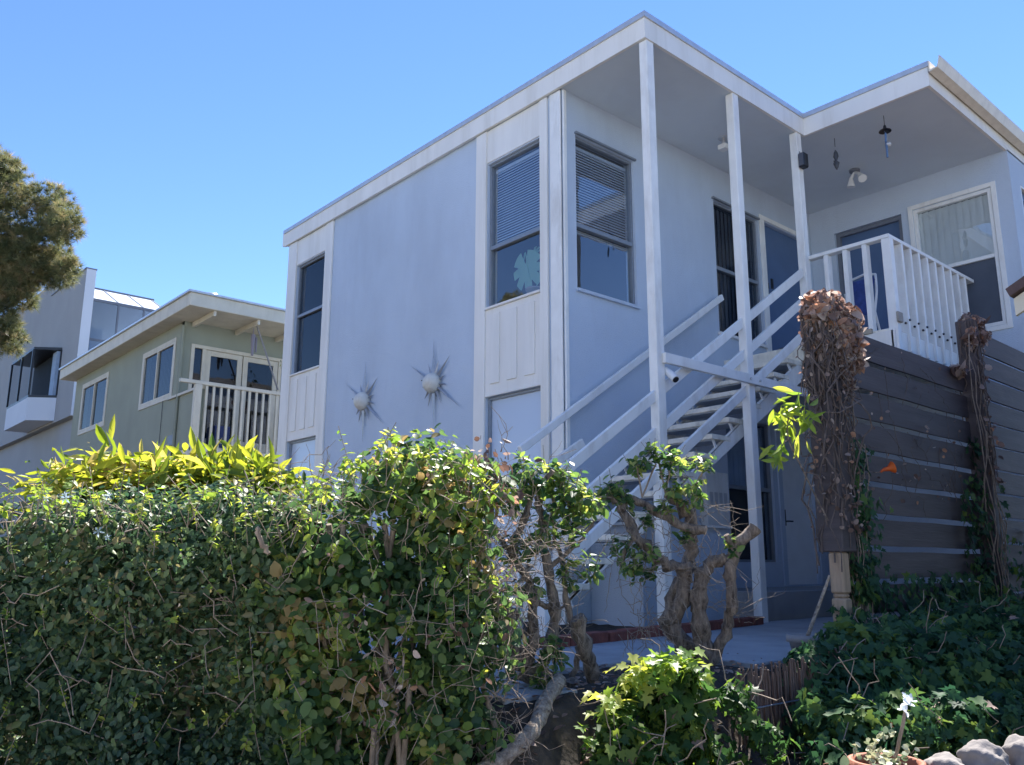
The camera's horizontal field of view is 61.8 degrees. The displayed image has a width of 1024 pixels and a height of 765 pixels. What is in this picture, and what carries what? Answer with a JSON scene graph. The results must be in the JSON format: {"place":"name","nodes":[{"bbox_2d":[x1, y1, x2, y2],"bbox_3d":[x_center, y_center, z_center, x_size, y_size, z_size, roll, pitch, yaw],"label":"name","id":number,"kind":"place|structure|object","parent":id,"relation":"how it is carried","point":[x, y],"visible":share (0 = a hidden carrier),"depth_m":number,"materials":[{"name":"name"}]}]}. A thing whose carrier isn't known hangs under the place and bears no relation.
{"place":"outdoors","nodes":[
{"label":"outdoors","id":0,"kind":"place"},
{"bbox_2d":[0,586,955,764],"bbox_3d":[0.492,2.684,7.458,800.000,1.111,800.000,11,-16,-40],"label":"ground","id":1,"kind":"structure","parent":0,"point":[568,752],"depth_m":3.36,"materials":[{"name":"soil"}]},
{"bbox_2d":[0,145,89,361],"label":"pine tree","id":2,"kind":"object","parent":1,"relation":"on","point":[30,265],"visible":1,"depth_m":9.76,"materials":[{"name":"green plant"}]},
{"bbox_2d":[0,267,160,578],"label":"modern house","id":3,"kind":"structure","parent":1,"relation":"on","point":[37,397],"depth_m":28.35,"materials":[{"name":"grey paint"}]},
{"bbox_2d":[6,347,61,408],"bbox_3d":[-15.795,-0.101,28.225,0.755,1.638,3.510,11,-16,-40],"label":"bay window","id":4,"kind":"structure","parent":3,"relation":"in","point":[45,362],"depth_m":28.10,"materials":[{"name":"black glass"}]},
{"bbox_2d":[0,457,343,764],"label":"jasmine hedge","id":5,"kind":"object","parent":1,"relation":"on","point":[123,680],"visible":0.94,"depth_m":3.08,"materials":[{"name":"green plant"}]},
{"bbox_2d":[0,447,107,531],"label":"yellow leaf plant","id":6,"kind":"object","parent":5,"relation":"on","point":[28,486],"visible":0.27,"depth_m":3.71,"materials":[{"name":"yellow plant"}]},
{"bbox_2d":[20,440,143,519],"bbox_3d":[-1.845,0.522,3.724,0.452,0.522,0.600,24,-27,-62],"label":"yellow leaf plant","id":7,"kind":"object","parent":5,"relation":"on","point":[63,470],"visible":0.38,"depth_m":3.69,"materials":[{"name":"yellow plant"}]},
{"bbox_2d":[47,446,135,528],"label":"yellow leaf plant","id":8,"kind":"object","parent":5,"relation":"on","point":[93,457],"visible":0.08,"depth_m":3.78,"materials":[{"name":"yellow plant"}]},
{"bbox_2d":[41,424,167,516],"bbox_3d":[-1.741,0.520,3.895,0.568,0.576,0.626,-2,-12,10],"label":"yellow leaf plant","id":9,"kind":"object","parent":5,"relation":"on","point":[112,457],"visible":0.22,"depth_m":3.73,"materials":[{"name":"yellow plant"}]},
{"bbox_2d":[72,414,217,523],"bbox_3d":[-1.559,0.461,3.758,0.639,0.651,0.531,-3,-12,14],"label":"yellow leaf plant","id":10,"kind":"object","parent":5,"relation":"on","point":[133,463],"visible":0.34,"depth_m":3.71,"materials":[{"name":"yellow plant"}]},
{"bbox_2d":[103,440,200,505],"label":"yellow leaf plant","id":11,"kind":"object","parent":5,"relation":"on","point":[121,476],"visible":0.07,"depth_m":3.73,"materials":[{"name":"plant"}]},
{"bbox_2d":[117,438,221,548],"bbox_3d":[-1.443,0.516,3.755,0.584,0.538,0.435,11,-16,-40],"label":"yellow leaf plant","id":12,"kind":"object","parent":5,"relation":"on","point":[172,449],"visible":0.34,"depth_m":3.67,"materials":[{"name":"yellow plant"}]},
{"bbox_2d":[142,426,256,505],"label":"yellow leaf plant","id":13,"kind":"object","parent":5,"relation":"on","point":[166,464],"visible":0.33,"depth_m":3.70,"materials":[{"name":"yellow plant"}]},
{"bbox_2d":[176,435,293,513],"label":"yellow leaf plant","id":14,"kind":"object","parent":5,"relation":"on","point":[236,450],"visible":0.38,"depth_m":3.66,"materials":[{"name":"yellow plant"}]},
{"bbox_2d":[218,436,331,515],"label":"yellow leaf plant","id":15,"kind":"object","parent":5,"relation":"on","point":[271,472],"visible":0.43,"depth_m":3.70,"materials":[{"name":"yellow plant"}]},
{"bbox_2d":[59,289,284,587],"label":"green house","id":16,"kind":"structure","parent":1,"relation":"on","point":[172,371],"depth_m":17.88,"materials":[{"name":"paint"}]},
{"bbox_2d":[78,375,107,431],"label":"window","id":17,"kind":"structure","parent":16,"relation":"in","point":[96,404],"depth_m":21.96,"materials":[{"name":"white glass"}]},
{"bbox_2d":[139,341,225,408],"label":"window","id":18,"kind":"structure","parent":16,"relation":"in","point":[217,365],"depth_m":17.90,"materials":[{"name":"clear glass"}]},
{"bbox_2d":[204,350,242,444],"bbox_3d":[-5.945,0.329,17.467,0.780,1.910,0.043,11,-16,-40],"label":"door leaf","id":19,"kind":"structure","parent":16,"relation":"in","point":[209,353],"depth_m":17.61,"materials":[{"name":"white wood"}]},
{"bbox_2d":[188,344,281,452],"bbox_3d":[-5.666,0.377,17.690,2.130,2.060,0.080,11,-16,-40],"label":"french door","id":20,"kind":"structure","parent":16,"relation":"in","point":[203,359],"depth_m":17.64,"materials":[{"name":"white wood"}]},
{"bbox_2d":[238,356,277,449],"bbox_3d":[-5.346,0.441,17.985,0.780,1.910,0.043,11,-16,-40],"label":"door leaf","id":21,"kind":"structure","parent":16,"relation":"in","point":[245,359],"depth_m":18.03,"materials":[{"name":"white wood"}]},
{"bbox_2d":[251,326,278,389],"bbox_3d":[-5.010,-0.528,17.357,0.664,1.307,0.096,11,-16,-40],"label":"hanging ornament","id":22,"kind":"object","parent":16,"relation":"hanging from","point":[253,340],"visible":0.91,"depth_m":17.33,"materials":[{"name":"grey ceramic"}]},
{"bbox_2d":[173,434,277,508],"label":"yellow leaf plant","id":23,"kind":"object","parent":1,"relation":"on","point":[247,447],"visible":0.07,"depth_m":3.81,"materials":[{"name":"yellow plant"}]},
{"bbox_2d":[216,408,580,764],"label":"broadleaf shrub","id":24,"kind":"object","parent":1,"relation":"on","point":[440,607],"visible":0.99,"depth_m":2.95,"materials":[{"name":"green plant"}]},
{"bbox_2d":[457,448,608,764],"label":"pruned shrub","id":25,"kind":"object","parent":1,"relation":"on","point":[580,509],"visible":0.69,"depth_m":3.64,"materials":[{"name":"green plant"}]},
{"bbox_2d":[252,611,948,704],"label":"walkway","id":26,"kind":"structure","parent":1,"relation":"on","point":[767,642],"depth_m":5.22,"materials":[{"name":"concrete"}]},
{"bbox_2d":[539,616,763,647],"bbox_3d":[1.174,1.841,6.337,0.114,0.092,2.997,-10,-16,40],"label":"brick edging","id":27,"kind":"object","parent":26,"relation":"on","point":[604,636],"visible":0.31,"depth_m":5.93,"materials":[{"name":"brick"}]},
{"bbox_2d":[786,575,830,650],"bbox_3d":[1.712,1.384,4.915,0.270,0.545,0.270,11,-16,-40],"label":"dustpan","id":28,"kind":"object","parent":26,"relation":"on","point":[794,640],"visible":0.39,"depth_m":4.90,"materials":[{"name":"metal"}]},
{"bbox_2d":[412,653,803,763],"bbox_3d":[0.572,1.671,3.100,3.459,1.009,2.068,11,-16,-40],"label":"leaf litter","id":29,"kind":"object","parent":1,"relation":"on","point":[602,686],"visible":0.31,"depth_m":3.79,"materials":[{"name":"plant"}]},
{"bbox_2d":[276,10,1023,626],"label":"apartment house","id":30,"kind":"structure","parent":1,"relation":"on","point":[624,192],"depth_m":9.54,"materials":[{"name":"blue paint"}]},
{"bbox_2d":[288,437,315,508],"bbox_3d":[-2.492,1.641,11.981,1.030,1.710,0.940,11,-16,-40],"label":"window","id":31,"kind":"structure","parent":30,"relation":"in","point":[301,453],"depth_m":11.82,"materials":[{"name":"glass"}]},
{"bbox_2d":[294,254,324,372],"bbox_3d":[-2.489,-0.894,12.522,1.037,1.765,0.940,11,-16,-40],"label":"window","id":32,"kind":"structure","parent":30,"relation":"in","point":[312,315],"depth_m":12.68,"materials":[{"name":"glass"}]},
{"bbox_2d":[348,363,380,441],"bbox_3d":[-1.885,0.228,10.605,0.158,1.040,0.924,11,-16,-40],"label":"sunburst ornament","id":33,"kind":"object","parent":30,"relation":"attached to","point":[361,401],"visible":1,"depth_m":10.56,"materials":[{"name":"white metal"}]},
{"bbox_2d":[412,346,454,421],"bbox_3d":[-0.917,0.001,9.534,0.158,1.039,0.946,11,-16,-40],"label":"sunburst ornament","id":34,"kind":"object","parent":30,"relation":"attached to","point":[431,383],"visible":1,"depth_m":9.49,"materials":[{"name":"white metal"}]},
{"bbox_2d":[489,140,539,305],"bbox_3d":[0.068,-1.643,8.999,0.097,1.661,0.841,11,-16,-40],"label":"window","id":35,"kind":"structure","parent":30,"relation":"in","point":[493,172],"depth_m":9.16,"materials":[{"name":"metal"}]},
{"bbox_2d":[488,387,540,555],"bbox_3d":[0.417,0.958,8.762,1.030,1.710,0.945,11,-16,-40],"label":"window","id":36,"kind":"structure","parent":30,"relation":"in","point":[521,410],"depth_m":8.55,"materials":[{"name":"glass"}]},
{"bbox_2d":[514,246,539,292],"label":"monstera plant","id":37,"kind":"object","parent":30,"relation":"on","point":[527,273],"visible":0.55,"depth_m":8.97,"materials":[{"name":"green plant"}]},
{"bbox_2d":[575,137,634,303],"bbox_3d":[0.931,-1.650,8.871,0.894,1.638,0.097,11,-16,-40],"label":"window","id":38,"kind":"structure","parent":30,"relation":"in","point":[628,243],"depth_m":9.00,"materials":[{"name":"metal"}]},
{"bbox_2d":[499,269,803,636],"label":"outside staircase","id":39,"kind":"structure","parent":30,"relation":"attached to","point":[729,395],"depth_m":7.81,"materials":[{"name":"wood"}]},
{"bbox_2d":[665,367,678,382],"bbox_3d":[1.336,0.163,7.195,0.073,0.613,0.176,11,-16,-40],"label":"security camera","id":40,"kind":"object","parent":30,"relation":"attached to","point":[671,375],"visible":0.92,"depth_m":7.20,"materials":[{"name":"white plastic"}]},
{"bbox_2d":[718,135,727,151],"bbox_3d":[2.389,-2.693,9.643,0.120,0.148,0.120,11,-16,-40],"label":"ceiling light","id":41,"kind":"object","parent":30,"relation":"attached to","point":[723,147],"visible":0.89,"depth_m":9.62,"materials":[{"name":"white plastic"}]},
{"bbox_2d":[713,202,761,339],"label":"window","id":42,"kind":"structure","parent":30,"relation":"in","point":[725,264],"depth_m":10.54,"materials":[{"name":"glass"}]},
{"bbox_2d":[726,423,775,561],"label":"window","id":43,"kind":"structure","parent":30,"relation":"in","point":[738,498],"depth_m":10.16,"materials":[{"name":"glass"}]},
{"bbox_2d":[764,225,800,350],"bbox_3d":[3.513,-1.019,11.041,0.891,1.970,0.100,11,-16,-40],"label":"front door","id":44,"kind":"structure","parent":30,"relation":"in","point":[781,250],"depth_m":11.10,"materials":[{"name":"blue wood"}]},
{"bbox_2d":[779,420,816,584],"bbox_3d":[3.497,1.443,10.467,0.746,2.006,0.135,11,-16,-40],"label":"lower door","id":45,"kind":"structure","parent":30,"relation":"in","point":[799,532],"depth_m":10.47,"materials":[{"name":"grey wood"}]},
{"bbox_2d":[798,151,808,169],"bbox_3d":[3.205,-2.464,9.419,0.102,0.210,0.081,11,-16,-40],"label":"outdoor speaker","id":46,"kind":"object","parent":30,"relation":"attached to","point":[803,160],"visible":1,"depth_m":9.38},
{"bbox_2d":[833,138,839,169],"bbox_3d":[3.645,-2.570,9.627,0.118,0.387,0.068,35,-37,-70],"label":"wind chime","id":47,"kind":"object","parent":30,"relation":"hanging from","point":[836,163],"visible":1,"depth_m":9.59,"materials":[{"name":"black plastic"}]},
{"bbox_2d":[847,168,866,187],"bbox_3d":[4.187,-2.493,10.380,0.128,0.222,0.334,3,-12,-11],"label":"flood light","id":48,"kind":"object","parent":30,"relation":"attached to","point":[862,177],"visible":1,"depth_m":10.39,"materials":[{"name":"metal"}]},
{"bbox_2d":[844,273,880,329],"bbox_3d":[3.812,-0.797,9.314,0.324,0.867,0.370,11,-16,-40],"label":"folding chair","id":49,"kind":"object","parent":30,"relation":"on","point":[859,294],"visible":0.23,"depth_m":9.34,"materials":[{"name":"blue fabric"}]},
{"bbox_2d":[836,216,903,329],"bbox_3d":[4.664,-1.058,10.940,0.090,2.010,0.891,11,-16,-40],"label":"front door","id":50,"kind":"structure","parent":30,"relation":"in","point":[893,226],"depth_m":11.04,"materials":[{"name":"wood"}]},
{"bbox_2d":[879,116,891,157],"bbox_3d":[3.987,-2.621,9.122,0.129,0.497,0.130,-1,-12,4],"label":"wind chime","id":51,"kind":"object","parent":30,"relation":"hanging from","point":[885,130],"visible":1,"depth_m":9.12,"materials":[{"name":"black plastic"}]},
{"bbox_2d":[913,188,1023,327],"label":"window","id":52,"kind":"structure","parent":30,"relation":"in","point":[971,224],"depth_m":10.23,"materials":[{"name":"glass"}]},
{"bbox_2d":[927,185,1023,256],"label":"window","id":53,"kind":"structure","parent":30,"relation":"in","point":[1022,189],"depth_m":10.31,"materials":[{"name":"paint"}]},
{"bbox_2d":[574,638,743,764],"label":"ivy bush","id":54,"kind":"object","parent":1,"relation":"on","point":[680,698],"visible":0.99,"depth_m":3.31,"materials":[{"name":"green plant"}]},
{"bbox_2d":[585,439,785,666],"bbox_3d":[0.848,0.926,4.454,1.198,1.255,0.815,11,-16,-40],"label":"pruned shrub","id":55,"kind":"object","parent":1,"relation":"on","point":[680,597],"visible":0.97,"depth_m":4.47,"materials":[{"name":"brown plant"}]},
{"bbox_2d":[699,645,801,764],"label":"ivy strand","id":56,"kind":"object","parent":1,"relation":"on","point":[757,730],"visible":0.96,"depth_m":3.57,"materials":[{"name":"green plant"}]},
{"bbox_2d":[735,626,951,752],"bbox_3d":[2.043,1.741,4.665,2.756,0.770,0.039,11,-16,-40],"label":"reed fence","id":57,"kind":"object","parent":1,"relation":"on","point":[794,684],"visible":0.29,"depth_m":3.99,"materials":[{"name":"wood"}]},
{"bbox_2d":[840,755,849,764],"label":"paddle succulent","id":58,"kind":"object","parent":1,"relation":"on","point":[844,759],"visible":1,"depth_m":2.95,"materials":[{"name":"green plant"}]},
{"bbox_2d":[847,692,925,764],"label":"potted plant","id":59,"kind":"object","parent":1,"relation":"on","point":[870,756],"visible":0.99,"depth_m":2.96,"materials":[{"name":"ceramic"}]},
{"bbox_2d":[781,581,1023,764],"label":"ivy mound","id":60,"kind":"object","parent":1,"relation":"on","point":[961,680],"visible":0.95,"depth_m":4.23,"materials":[{"name":"green plant"}]},
{"bbox_2d":[801,301,1023,629],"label":"board fence","id":61,"kind":"object","parent":1,"relation":"on","point":[903,533],"visible":0.61,"depth_m":6.90,"materials":[{"name":"brown wood"}]},
{"bbox_2d":[862,461,896,480],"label":"trumpet flower","id":62,"kind":"object","parent":61,"relation":"attached to","point":[891,466],"visible":0.96,"depth_m":6.15,"materials":[{"name":"orange plant"}]},
{"bbox_2d":[796,288,972,573],"bbox_3d":[3.076,0.454,6.641,2.793,2.005,0.406,11,-16,-40],"label":"dead vine","id":63,"kind":"object","parent":61,"relation":"attached to","point":[837,315],"visible":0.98,"depth_m":5.94,"materials":[{"name":"brown plant"}]},
{"bbox_2d":[759,386,828,520],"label":"climbing sprig","id":64,"kind":"object","parent":63,"relation":"attached to","point":[788,411],"visible":1,"depth_m":5.39,"materials":[{"name":"green plant"}]},
{"bbox_2d":[826,394,1012,623],"bbox_3d":[3.123,0.973,6.418,2.634,1.963,0.431,11,-16,-40],"label":"climbing ivy","id":65,"kind":"object","parent":61,"relation":"attached to","point":[865,590],"visible":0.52,"depth_m":6.01,"materials":[{"name":"green plant"}]},
{"bbox_2d":[949,312,1006,485],"bbox_3d":[4.176,0.113,7.693,0.763,1.634,0.310,11,-16,-40],"label":"dead vine","id":66,"kind":"object","parent":61,"relation":"attached to","point":[979,335],"visible":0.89,"depth_m":7.67,"materials":[{"name":"brown plant"}]},
{"bbox_2d":[960,334,1023,607],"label":"climbing ivy","id":67,"kind":"object","parent":61,"relation":"attached to","point":[983,516],"visible":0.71,"depth_m":7.33,"materials":[{"name":"green plant"}]},
{"bbox_2d":[923,751,963,764],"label":"rock","id":68,"kind":"object","parent":1,"relation":"on","point":[945,758],"visible":0.94,"depth_m":2.99,"materials":[{"name":"white stone"}]},
{"bbox_2d":[956,739,1009,764],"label":"rock","id":69,"kind":"object","parent":1,"relation":"on","point":[980,752],"visible":0.96,"depth_m":3.02,"materials":[{"name":"white stone"}]},
{"bbox_2d":[1002,734,1023,764],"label":"rock","id":70,"kind":"object","parent":1,"relation":"on","point":[1013,747],"visible":0.81,"depth_m":3.06,"materials":[{"name":"white stone"}]},
{"bbox_2d":[1006,276,1023,315],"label":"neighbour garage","id":71,"kind":"structure","parent":1,"relation":"on","point":[1015,290],"depth_m":5.55,"materials":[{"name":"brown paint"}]},
{"bbox_2d":[0,0,1023,314],"label":"sky","id":72,"kind":"structure","parent":0,"point":[190,135],"materials":[{"name":"blue"}]}
]}

